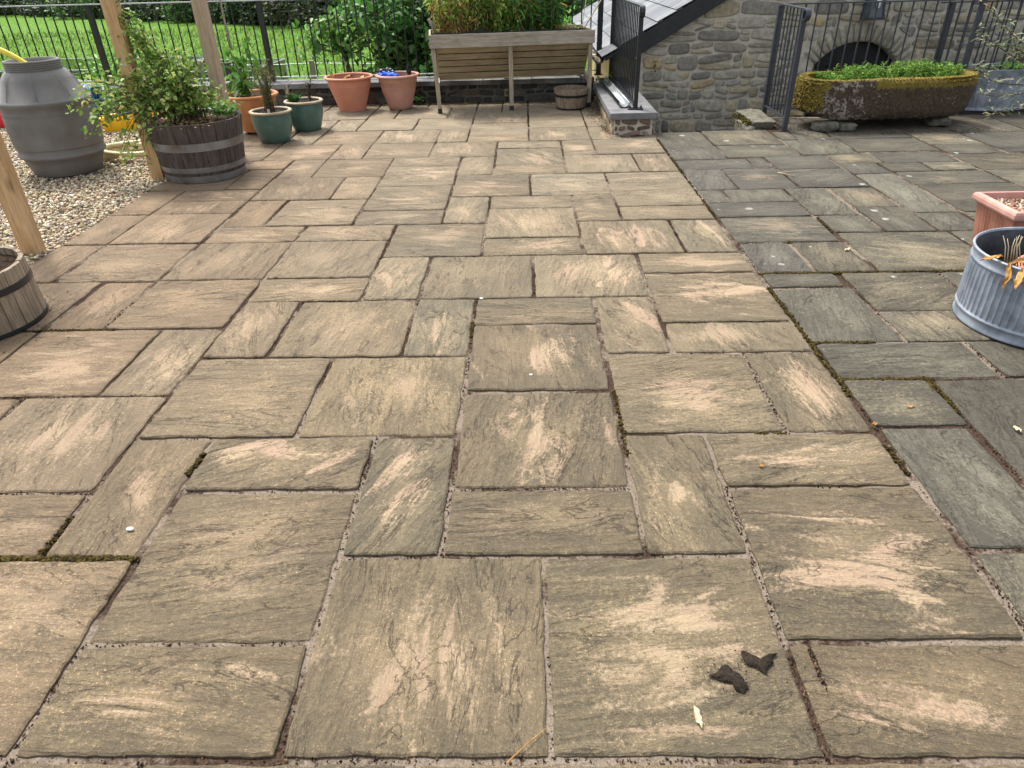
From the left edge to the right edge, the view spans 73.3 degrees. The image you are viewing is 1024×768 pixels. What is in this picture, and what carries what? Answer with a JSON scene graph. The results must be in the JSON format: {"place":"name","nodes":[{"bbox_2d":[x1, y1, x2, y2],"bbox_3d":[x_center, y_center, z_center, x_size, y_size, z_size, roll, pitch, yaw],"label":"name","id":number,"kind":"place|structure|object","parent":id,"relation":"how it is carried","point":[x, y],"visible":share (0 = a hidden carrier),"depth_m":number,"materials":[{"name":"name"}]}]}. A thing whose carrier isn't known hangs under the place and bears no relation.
{"place":"outdoors","nodes":[
{"label":"outdoors","id":0,"kind":"place"},
{"bbox_2d":[0,110,243,264],"bbox_3d":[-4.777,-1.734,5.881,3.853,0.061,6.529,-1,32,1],"label":"gravel","id":1,"kind":"structure","parent":0,"point":[51,200],"depth_m":5.44,"materials":[{"name":"beige gravel"}]},
{"bbox_2d":[0,112,4,127],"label":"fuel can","id":2,"kind":"object","parent":1,"relation":"on","point":[2,125],"visible":0.08,"depth_m":7.78,"materials":[{"name":"red plastic"}]},
{"bbox_2d":[0,133,46,256],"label":"timber post","id":3,"kind":"object","parent":1,"relation":"in","point":[20,218],"visible":0.88,"depth_m":4.17,"materials":[{"name":"brown wood"}]},
{"bbox_2d":[0,56,105,177],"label":"water barrel","id":4,"kind":"object","parent":1,"relation":"on","point":[47,136],"visible":0.96,"depth_m":5.62,"materials":[{"name":"grey plastic"}]},
{"bbox_2d":[0,47,26,61],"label":"yellow hose","id":5,"kind":"object","parent":4,"relation":"attached to","point":[11,55],"visible":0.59,"depth_m":5.48,"materials":[{"name":"plastic"}]},
{"bbox_2d":[81,83,116,115],"bbox_3d":[-4.782,-3.177,7.808,0.424,0.431,0.394,-1,32,1],"label":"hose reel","id":6,"kind":"object","parent":1,"relation":"on","point":[94,96],"visible":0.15,"depth_m":7.87,"materials":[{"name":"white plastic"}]},
{"bbox_2d":[103,140,144,157],"bbox_3d":[-3.479,-2.209,6.469,0.783,0.123,0.523,-1,32,1],"label":"coiled hose","id":7,"kind":"object","parent":1,"relation":"on","point":[109,152],"visible":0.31,"depth_m":6.51,"materials":[{"name":"beige plastic"}]},
{"bbox_2d":[99,109,154,131],"bbox_3d":[-4.193,-2.925,7.602,0.652,0.186,0.357,-7,32,-9],"label":"yellow tray","id":8,"kind":"object","parent":1,"relation":"on","point":[118,126],"visible":0.19,"depth_m":7.48,"materials":[{"name":"plastic"}]},
{"bbox_2d":[99,0,165,179],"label":"timber post","id":9,"kind":"object","parent":1,"relation":"in","point":[111,10],"visible":0.53,"depth_m":5.29,"materials":[{"name":"brown wood"}]},
{"bbox_2d":[93,75,594,110],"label":"wall","id":10,"kind":"structure","parent":1,"relation":"on","point":[492,90],"depth_m":8.55,"materials":[{"name":"stone"}]},
{"bbox_2d":[204,61,235,80],"bbox_3d":[-3.596,-3.888,8.514,0.396,0.323,0.063,-1,32,1],"label":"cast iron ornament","id":11,"kind":"object","parent":10,"relation":"on","point":[228,71],"visible":0.03,"depth_m":8.50,"materials":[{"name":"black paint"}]},
{"bbox_2d":[219,0,237,70],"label":"metal pole","id":12,"kind":"object","parent":10,"relation":"on","point":[227,33],"visible":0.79,"depth_m":8.30,"materials":[{"name":"grey metal"}]},
{"bbox_2d":[0,0,603,83],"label":"garden fence","id":13,"kind":"object","parent":10,"relation":"on","point":[100,46],"visible":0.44,"depth_m":8.43,"materials":[{"name":"black metal"}]},
{"bbox_2d":[0,13,592,83],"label":"meadow","id":14,"kind":"structure","parent":0,"point":[42,24],"depth_m":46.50,"materials":[{"name":"green plant"}]},
{"bbox_2d":[0,0,45,14],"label":"hedgerow tree","id":15,"kind":"object","parent":14,"relation":"on","point":[5,2],"visible":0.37,"depth_m":78.09,"materials":[{"name":"green plant"}]},
{"bbox_2d":[11,0,93,16],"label":"hedgerow tree","id":16,"kind":"object","parent":14,"relation":"on","point":[36,7],"visible":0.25,"depth_m":73.44,"materials":[{"name":"green plant"}]},
{"bbox_2d":[44,0,132,19],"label":"hedgerow tree","id":17,"kind":"object","parent":14,"relation":"on","point":[80,6],"visible":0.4,"depth_m":69.51,"materials":[{"name":"green plant"}]},
{"bbox_2d":[0,56,203,73],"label":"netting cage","id":18,"kind":"object","parent":14,"relation":"on","point":[202,57],"visible":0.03,"depth_m":25.58,"materials":[{"name":"green"}]},
{"bbox_2d":[75,47,169,83],"bbox_3d":[-7.787,-5.027,13.504,2.820,2.935,1.253,6,32,12],"label":"broadleaf shrub","id":19,"kind":"object","parent":14,"relation":"on","point":[94,69],"visible":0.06,"depth_m":12.79,"materials":[{"name":"green plant"}]},
{"bbox_2d":[93,0,163,18],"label":"hedgerow tree","id":20,"kind":"object","parent":14,"relation":"on","point":[123,5],"visible":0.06,"depth_m":67.09,"materials":[{"name":"green plant"}]},
{"bbox_2d":[124,0,210,21],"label":"hedgerow tree","id":21,"kind":"object","parent":14,"relation":"on","point":[149,9],"visible":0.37,"depth_m":63.62,"materials":[{"name":"green plant"}]},
{"bbox_2d":[148,0,239,23],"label":"hedgerow tree","id":22,"kind":"object","parent":14,"relation":"on","point":[169,9],"visible":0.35,"depth_m":60.58,"materials":[{"name":"green plant"}]},
{"bbox_2d":[197,61,206,81],"bbox_3d":[-7.300,-6.575,16.738,0.110,2.350,0.110,-1,32,1],"label":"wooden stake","id":23,"kind":"object","parent":14,"relation":"on","point":[203,73],"visible":0.24,"depth_m":16.20,"materials":[{"name":"brown wood"}]},
{"bbox_2d":[203,63,374,65],"bbox_3d":[-4.227,-7.659,16.395,6.214,0.159,0.255,-3,32,-2],"label":"fence wire","id":24,"kind":"object","parent":23,"relation":"attached to","point":[308,63],"visible":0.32,"depth_m":16.46,"materials":[{"name":"metal"}]},
{"bbox_2d":[155,58,288,79],"bbox_3d":[-9.717,-10.032,23.232,3.436,1.366,3.036,1,32,4],"label":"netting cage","id":25,"kind":"object","parent":14,"relation":"on","point":[276,60],"visible":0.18,"depth_m":24.05,"materials":[{"name":"green"}]},
{"bbox_2d":[209,0,276,24],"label":"hedgerow tree","id":26,"kind":"object","parent":14,"relation":"on","point":[235,7],"visible":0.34,"depth_m":58.19,"materials":[{"name":"green plant"}]},
{"bbox_2d":[238,0,328,26],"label":"hedgerow tree","id":27,"kind":"object","parent":14,"relation":"on","point":[254,15],"visible":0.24,"depth_m":56.23,"materials":[{"name":"green plant"}]},
{"bbox_2d":[0,0,576,26],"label":"hedge undergrowth","id":28,"kind":"object","parent":14,"relation":"on","point":[18,12],"visible":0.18,"depth_m":64.84,"materials":[{"name":"green plant"}]},
{"bbox_2d":[251,0,332,27],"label":"hedgerow tree","id":29,"kind":"object","parent":14,"relation":"on","point":[283,12],"visible":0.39,"depth_m":53.69,"materials":[{"name":"green plant"}]},
{"bbox_2d":[309,60,316,78],"bbox_3d":[-4.774,-6.777,17.045,0.110,2.260,0.110,-1,32,1],"label":"wooden stake","id":30,"kind":"object","parent":14,"relation":"on","point":[312,68],"visible":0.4,"depth_m":16.51,"materials":[{"name":"brown wood"}]},
{"bbox_2d":[302,0,386,27],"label":"hedgerow tree","id":31,"kind":"object","parent":14,"relation":"on","point":[320,4],"visible":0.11,"depth_m":51.76,"materials":[{"name":"green plant"}]},
{"bbox_2d":[291,5,405,71],"bbox_3d":[-2.365,-3.958,10.852,1.667,3.661,0.979,11,34,20],"label":"broadleaf shrub","id":32,"kind":"object","parent":14,"relation":"on","point":[335,39],"visible":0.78,"depth_m":9.99,"materials":[{"name":"green plant"}]},
{"bbox_2d":[345,58,377,77],"bbox_3d":[-2.222,-3.767,11.241,1.207,2.923,1.134,-19,36,-26],"label":"broadleaf shrub","id":33,"kind":"object","parent":14,"relation":"on","point":[368,70],"visible":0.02,"depth_m":10.34,"materials":[{"name":"green plant"}]},
{"bbox_2d":[323,0,419,27],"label":"hedgerow tree","id":34,"kind":"object","parent":14,"relation":"on","point":[414,3],"visible":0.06,"depth_m":48.72,"materials":[{"name":"green plant"}]},
{"bbox_2d":[331,0,458,77],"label":"broadleaf shrub","id":35,"kind":"object","parent":14,"relation":"on","point":[389,17],"visible":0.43,"depth_m":9.90,"materials":[{"name":"green plant"}]},
{"bbox_2d":[419,0,510,75],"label":"broadleaf shrub","id":36,"kind":"object","parent":14,"relation":"on","point":[422,68],"depth_m":9.83,"materials":[{"name":"green plant"}]},
{"bbox_2d":[555,2,580,24],"bbox_3d":[0.573,-3.662,10.209,0.911,3.704,1.021,-1,32,1],"label":"broadleaf shrub","id":37,"kind":"object","parent":14,"relation":"on","point":[569,19],"depth_m":9.34,"materials":[{"name":"green plant"}]},
{"bbox_2d":[559,0,596,23],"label":"hedgerow tree","id":38,"kind":"object","parent":14,"relation":"on","point":[576,4],"visible":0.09,"depth_m":46.08,"materials":[{"name":"green plant"}]},
{"bbox_2d":[567,0,1023,132],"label":"stone house","id":39,"kind":"structure","parent":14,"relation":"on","point":[712,57],"depth_m":8.00,"materials":[{"name":"grey stone"}]},
{"bbox_2d":[805,41,891,116],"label":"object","id":40,"kind":"structure","parent":39,"relation":"in","point":[862,46],"depth_m":8.18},
{"bbox_2d":[860,0,885,19],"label":"wall lantern","id":41,"kind":"object","parent":39,"relation":"attached to","point":[870,11],"depth_m":7.62,"materials":[{"name":"grey paint"}]},
{"bbox_2d":[15,0,597,14],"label":"hillside","id":42,"kind":"structure","parent":0,"point":[579,1],"depth_m":59.69,"materials":[{"name":"plant"}]},
{"bbox_2d":[0,100,1023,767],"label":"patio paving","id":43,"kind":"structure","parent":0,"point":[428,658],"depth_m":2.44,"materials":[{"name":"stone"}]},
{"bbox_2d":[0,246,48,340],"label":"wooden tub","id":44,"kind":"object","parent":43,"relation":"on","point":[24,306],"visible":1,"depth_m":3.37,"materials":[{"name":"brown wood"}]},
{"bbox_2d":[145,108,245,183],"bbox_3d":[-2.607,-1.990,5.752,0.760,0.462,0.762,-4,32,-4],"label":"half barrel planter","id":45,"kind":"object","parent":43,"relation":"on","point":[188,153],"visible":0.87,"depth_m":5.52,"materials":[{"name":"brown wood"}]},
{"bbox_2d":[65,0,228,170],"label":"climbing shrub","id":46,"kind":"object","parent":45,"relation":"in","point":[176,93],"visible":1,"depth_m":5.38,"materials":[{"name":"green plant"}]},
{"bbox_2d":[144,112,250,129],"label":"leaf litter","id":47,"kind":"object","parent":45,"relation":"on","point":[197,120],"visible":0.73,"depth_m":5.53,"materials":[{"name":"plant"}]},
{"bbox_2d":[205,96,242,116],"bbox_3d":[-2.369,-2.289,5.666,0.346,0.152,0.346,-25,38,-32],"label":"shrub","id":48,"kind":"object","parent":45,"relation":"in","point":[226,110],"visible":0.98,"depth_m":5.61,"materials":[{"name":"green plant"}]},
{"bbox_2d":[190,0,229,105],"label":"timber post","id":49,"kind":"object","parent":43,"relation":"on","point":[204,26],"visible":0.52,"depth_m":5.79,"materials":[{"name":"brown wood"}]},
{"bbox_2d":[228,89,277,134],"bbox_3d":[-2.701,-2.835,7.200,0.562,0.392,0.562,-1,32,1],"label":"orange clay pot","id":50,"kind":"object","parent":43,"relation":"on","point":[253,101],"visible":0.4,"depth_m":7.00,"materials":[{"name":"ceramic"}]},
{"bbox_2d":[222,36,262,96],"bbox_3d":[-2.734,-3.169,6.964,0.386,0.611,0.366,-20,36,-27],"label":"fig plant","id":51,"kind":"object","parent":50,"relation":"in","point":[241,83],"visible":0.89,"depth_m":6.93,"materials":[{"name":"green plant"}]},
{"bbox_2d":[248,106,291,143],"bbox_3d":[-2.371,-2.565,6.829,0.412,0.301,0.412,-1,32,1],"label":"glazed pot","id":52,"kind":"object","parent":43,"relation":"on","point":[275,127],"visible":0.94,"depth_m":6.71,"materials":[{"name":"green ceramic"}]},
{"bbox_2d":[247,58,276,112],"bbox_3d":[-2.365,-2.861,6.644,0.290,0.499,0.272,23,39,34],"label":"rosemary shrub","id":53,"kind":"object","parent":52,"relation":"on","point":[266,98],"visible":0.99,"depth_m":6.62,"materials":[{"name":"green plant"}]},
{"bbox_2d":[283,97,322,131],"bbox_3d":[-2.187,-2.853,7.288,0.406,0.301,0.406,-1,32,1],"label":"glazed pot","id":54,"kind":"object","parent":43,"relation":"on","point":[306,114],"visible":0.86,"depth_m":7.17,"materials":[{"name":"green ceramic"}]},
{"bbox_2d":[284,92,300,102],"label":"evergreen shrub","id":55,"kind":"object","parent":54,"relation":"in","point":[292,99],"visible":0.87,"depth_m":7.13,"materials":[{"name":"green plant"}]},
{"bbox_2d":[303,76,313,101],"bbox_3d":[-2.107,-3.071,7.192,0.112,0.270,0.107,-1,32,1],"label":"dark seed spike","id":56,"kind":"object","parent":54,"relation":"in","point":[308,84],"visible":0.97,"depth_m":7.18,"materials":[{"name":"brown plant"}]},
{"bbox_2d":[324,72,372,111],"bbox_3d":[-1.921,-3.470,8.200,0.576,0.383,0.576,-1,32,1],"label":"terracotta pot","id":57,"kind":"object","parent":43,"relation":"on","point":[350,93],"visible":0.96,"depth_m":8.06,"materials":[{"name":"ceramic"}]},
{"bbox_2d":[375,71,418,109],"bbox_3d":[-1.355,-3.510,8.241,0.520,0.384,0.520,-1,32,1],"label":"terracotta pot","id":58,"kind":"object","parent":43,"relation":"on","point":[398,92],"visible":0.88,"depth_m":8.10,"materials":[{"name":"ceramic"}]},
{"bbox_2d":[377,67,396,73],"bbox_3d":[-1.481,-3.684,8.111,0.239,0.090,0.123,-1,32,1],"label":"plastic sack","id":59,"kind":"object","parent":58,"relation":"in","point":[387,69],"visible":0.69,"depth_m":8.08,"materials":[{"name":"plastic"}]},
{"bbox_2d":[378,71,398,76],"bbox_3d":[-1.454,-3.625,8.087,0.265,0.098,0.141,-6,32,-8],"label":"plastic sack","id":60,"kind":"object","parent":58,"relation":"in","point":[390,74],"visible":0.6,"depth_m":8.04,"materials":[{"name":"plastic"}]},
{"bbox_2d":[406,62,410,74],"bbox_3d":[-1.219,-3.703,8.123,0.055,0.193,0.074,14,35,23],"label":"spike","id":61,"kind":"object","parent":58,"relation":"on","point":[408,69],"visible":0.73,"depth_m":8.10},
{"bbox_2d":[414,94,426,104],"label":"weed","id":62,"kind":"object","parent":43,"relation":"on","point":[419,100],"visible":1,"depth_m":8.50,"materials":[{"name":"green plant"}]},
{"bbox_2d":[0,114,963,562],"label":"joint moss","id":63,"kind":"object","parent":43,"relation":"on","point":[42,556],"visible":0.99,"depth_m":2.78,"materials":[{"name":"green plant"}]},
{"bbox_2d":[429,24,594,113],"bbox_3d":[-0.021,-3.747,8.122,1.850,0.858,0.764,-4,32,-4],"label":"raised planter","id":64,"kind":"object","parent":43,"relation":"on","point":[485,54],"visible":0.83,"depth_m":7.82,"materials":[{"name":"brown wood"}]},
{"bbox_2d":[427,18,436,32],"bbox_3d":[-0.872,-3.943,7.606,0.122,0.186,0.034,-11,33,-15],"label":"wooden stick","id":65,"kind":"object","parent":64,"relation":"in","point":[432,25],"visible":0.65,"depth_m":7.58,"materials":[{"name":"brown wood"}]},
{"bbox_2d":[421,0,492,33],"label":"tall leafy plant","id":66,"kind":"object","parent":64,"relation":"in","point":[459,12],"visible":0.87,"depth_m":7.65,"materials":[{"name":"green plant"}]},
{"bbox_2d":[466,0,533,31],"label":"tall leafy plant","id":67,"kind":"object","parent":64,"relation":"in","point":[496,14],"visible":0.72,"depth_m":7.69,"materials":[{"name":"green plant"}]},
{"bbox_2d":[505,0,568,30],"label":"tall leafy plant","id":68,"kind":"object","parent":64,"relation":"in","point":[545,13],"visible":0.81,"depth_m":7.67,"materials":[{"name":"green plant"}]},
{"bbox_2d":[523,23,583,30],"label":"seedlings","id":69,"kind":"object","parent":64,"relation":"on","point":[566,26],"visible":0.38,"depth_m":7.94,"materials":[{"name":"green plant"}]},
{"bbox_2d":[584,0,600,27],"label":"garden cane","id":70,"kind":"object","parent":64,"relation":"in","point":[592,14],"visible":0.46,"depth_m":7.72,"materials":[{"name":"beige plant"}]},
{"bbox_2d":[0,101,1023,767],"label":"joint debris","id":71,"kind":"object","parent":43,"relation":"on","point":[812,655],"visible":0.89,"depth_m":2.56,"materials":[{"name":"brown soil"}]},
{"bbox_2d":[506,728,545,762],"bbox_3d":[0.034,0.805,1.535,0.119,0.009,0.004,-25,39,-33],"label":"straw stalk","id":72,"kind":"object","parent":43,"relation":"on","point":[510,759],"visible":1,"depth_m":1.52,"materials":[{"name":"beige plant"}]},
{"bbox_2d":[554,85,588,110],"bbox_3d":[0.691,-3.348,8.049,0.410,0.228,0.410,-10,33,-13],"label":"wooden tub","id":73,"kind":"object","parent":43,"relation":"on","point":[570,97],"visible":1,"depth_m":7.93,"materials":[{"name":"brown wood"}]},
{"bbox_2d":[593,77,657,135],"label":"stair wall","id":74,"kind":"structure","parent":43,"relation":"on","point":[618,119],"depth_m":6.83,"materials":[{"name":"stone"}]},
{"bbox_2d":[597,75,629,107],"bbox_3d":[1.113,-3.287,7.690,0.116,0.058,1.850,5,31,-4],"label":"loose gutter","id":75,"kind":"object","parent":74,"relation":"on","point":[620,98],"visible":1,"depth_m":7.51,"materials":[{"name":"grey metal"}]},
{"bbox_2d":[608,0,645,109],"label":"handrail","id":76,"kind":"object","parent":74,"relation":"on","point":[640,12],"visible":1,"depth_m":7.24,"materials":[{"name":"black metal"}]},
{"bbox_2d":[693,705,702,727],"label":"fallen leaf","id":77,"kind":"object","parent":43,"relation":"on","point":[698,717],"visible":1,"depth_m":1.58,"materials":[{"name":"plant"}]},
{"bbox_2d":[709,664,748,692],"bbox_3d":[0.532,0.710,1.672,0.092,0.011,0.055,19,37,29],"label":"soil smear","id":78,"kind":"object","parent":43,"relation":"on","point":[726,673],"visible":1,"depth_m":1.67},
{"bbox_2d":[653,631,826,708],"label":"soil crumbs","id":79,"kind":"object","parent":43,"relation":"on","point":[735,670],"visible":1,"depth_m":1.69,"materials":[{"name":"soil"}]},
{"bbox_2d":[741,650,777,673],"bbox_3d":[0.621,0.687,1.705,0.093,0.010,0.066,-1,32,1],"label":"soil smear","id":80,"kind":"object","parent":43,"relation":"on","point":[764,663],"visible":1,"depth_m":1.70},
{"bbox_2d":[777,169,818,176],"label":"dry twig","id":81,"kind":"object","parent":43,"relation":"on","point":[797,170],"visible":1,"depth_m":5.51,"materials":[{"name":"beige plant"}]},
{"bbox_2d":[810,120,839,132],"bbox_3d":[3.083,-2.542,6.776,0.250,0.102,0.213,-1,32,1],"label":"prop stone","id":82,"kind":"object","parent":43,"relation":"on","point":[827,126],"visible":1,"depth_m":6.71,"materials":[{"name":"stone"}]},
{"bbox_2d":[838,121,856,131],"bbox_3d":[3.273,-2.527,6.756,0.193,0.087,0.150,-1,32,1],"label":"prop stone","id":83,"kind":"object","parent":43,"relation":"on","point":[848,126],"visible":0.87,"depth_m":6.70,"materials":[{"name":"stone"}]},
{"bbox_2d":[922,117,950,126],"bbox_3d":[4.248,-2.637,6.883,0.222,0.092,0.252,-1,32,1],"label":"prop stone","id":84,"kind":"object","parent":43,"relation":"on","point":[939,121],"visible":0.69,"depth_m":6.79,"materials":[{"name":"stone"}]},
{"bbox_2d":[792,68,978,119],"bbox_3d":[3.700,-2.897,6.871,1.762,0.396,0.748,-1,32,1],"label":"stone trough","id":85,"kind":"object","parent":84,"relation":"on","point":[894,98],"visible":0.77,"depth_m":6.59,"materials":[{"name":"stone"}]},
{"bbox_2d":[813,58,966,79],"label":"trough shoots","id":86,"kind":"object","parent":85,"relation":"on","point":[919,69],"visible":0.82,"depth_m":6.69,"materials":[{"name":"green plant"}]},
{"bbox_2d":[952,227,1023,347],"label":"galvanised tub","id":87,"kind":"object","parent":43,"relation":"on","point":[985,303],"visible":0.93,"depth_m":3.09,"materials":[{"name":"metal"}]},
{"bbox_2d":[980,254,1001,260],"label":"dry leaf","id":88,"kind":"object","parent":87,"relation":"on","point":[991,257],"visible":1,"depth_m":2.98,"materials":[{"name":"plant"}]},
{"bbox_2d":[1002,262,1011,288],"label":"dry leaf","id":89,"kind":"object","parent":87,"relation":"on","point":[1008,273],"visible":1,"depth_m":2.93,"materials":[{"name":"plant"}]},
{"bbox_2d":[1011,258,1023,263],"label":"dry leaf","id":90,"kind":"object","parent":87,"relation":"on","point":[1018,260],"visible":1,"depth_m":2.94,"materials":[{"name":"plant"}]},
{"bbox_2d":[1013,268,1023,288],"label":"dry leaf","id":91,"kind":"object","parent":87,"relation":"on","point":[1019,277],"visible":1,"depth_m":2.89,"materials":[{"name":"plant"}]},
{"bbox_2d":[1016,255,1023,267],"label":"pot","id":92,"kind":"object","parent":87,"relation":"in","point":[1022,265],"visible":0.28,"depth_m":3.02,"materials":[{"name":"ceramic"}]},
{"bbox_2d":[1003,235,1022,266],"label":"withered stems","id":93,"kind":"object","parent":92,"relation":"on","point":[1016,245],"visible":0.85,"depth_m":2.98,"materials":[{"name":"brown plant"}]},
{"bbox_2d":[971,191,1023,247],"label":"square pot","id":94,"kind":"object","parent":43,"relation":"on","point":[998,209],"visible":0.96,"depth_m":3.66,"materials":[{"name":"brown ceramic"}]},
{"bbox_2d":[971,0,1023,119],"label":"olive tree","id":95,"kind":"object","parent":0,"point":[1005,52],"visible":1,"depth_m":5.93,"materials":[{"name":"green plant"}]},
{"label":"terrace","id":96,"kind":"structure","parent":0,"visible":0},
{"bbox_2d":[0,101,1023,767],"bbox_3d":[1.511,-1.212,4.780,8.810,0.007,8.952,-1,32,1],"label":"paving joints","id":97,"kind":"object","parent":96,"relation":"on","point":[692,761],"visible":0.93,"depth_m":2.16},
{"bbox_2d":[761,3,811,131],"bbox_3d":[2.679,-3.113,6.767,0.072,1.081,0.767,-1,32,1],"label":"gate","id":98,"kind":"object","parent":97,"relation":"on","point":[805,16],"visible":0.97,"depth_m":6.72,"materials":[{"name":"black metal"}]},
{"bbox_2d":[956,63,1023,113],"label":"oval tin planter","id":99,"kind":"object","parent":97,"relation":"on","point":[978,104],"visible":0.45,"depth_m":7.18,"materials":[{"name":"metal"}]},
{"bbox_2d":[967,66,984,73],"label":"fern","id":100,"kind":"object","parent":99,"relation":"on","point":[973,67],"visible":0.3,"depth_m":7.10,"materials":[{"name":"green plant"}]},
{"bbox_2d":[971,64,1007,69],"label":"fern","id":101,"kind":"object","parent":99,"relation":"on","point":[985,67],"visible":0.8,"depth_m":7.14,"materials":[{"name":"green plant"}]},
{"bbox_2d":[994,61,1023,69],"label":"fern","id":102,"kind":"object","parent":99,"relation":"on","point":[1009,65],"visible":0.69,"depth_m":7.20,"materials":[{"name":"green plant"}]},
{"bbox_2d":[731,109,775,130],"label":"mossy step block","id":103,"kind":"structure","parent":96,"relation":"on","point":[750,119],"depth_m":7.08,"materials":[{"name":"stone"}]},
{"bbox_2d":[769,0,1023,105],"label":"terrace railing","id":104,"kind":"object","parent":96,"relation":"on","point":[973,34],"visible":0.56,"depth_m":6.93,"materials":[{"name":"black metal"}]},
{"bbox_2d":[934,0,1023,64],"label":"stair railing","id":105,"kind":"object","parent":96,"relation":"on","point":[950,14],"visible":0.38,"depth_m":7.37,"materials":[{"name":"black metal"}]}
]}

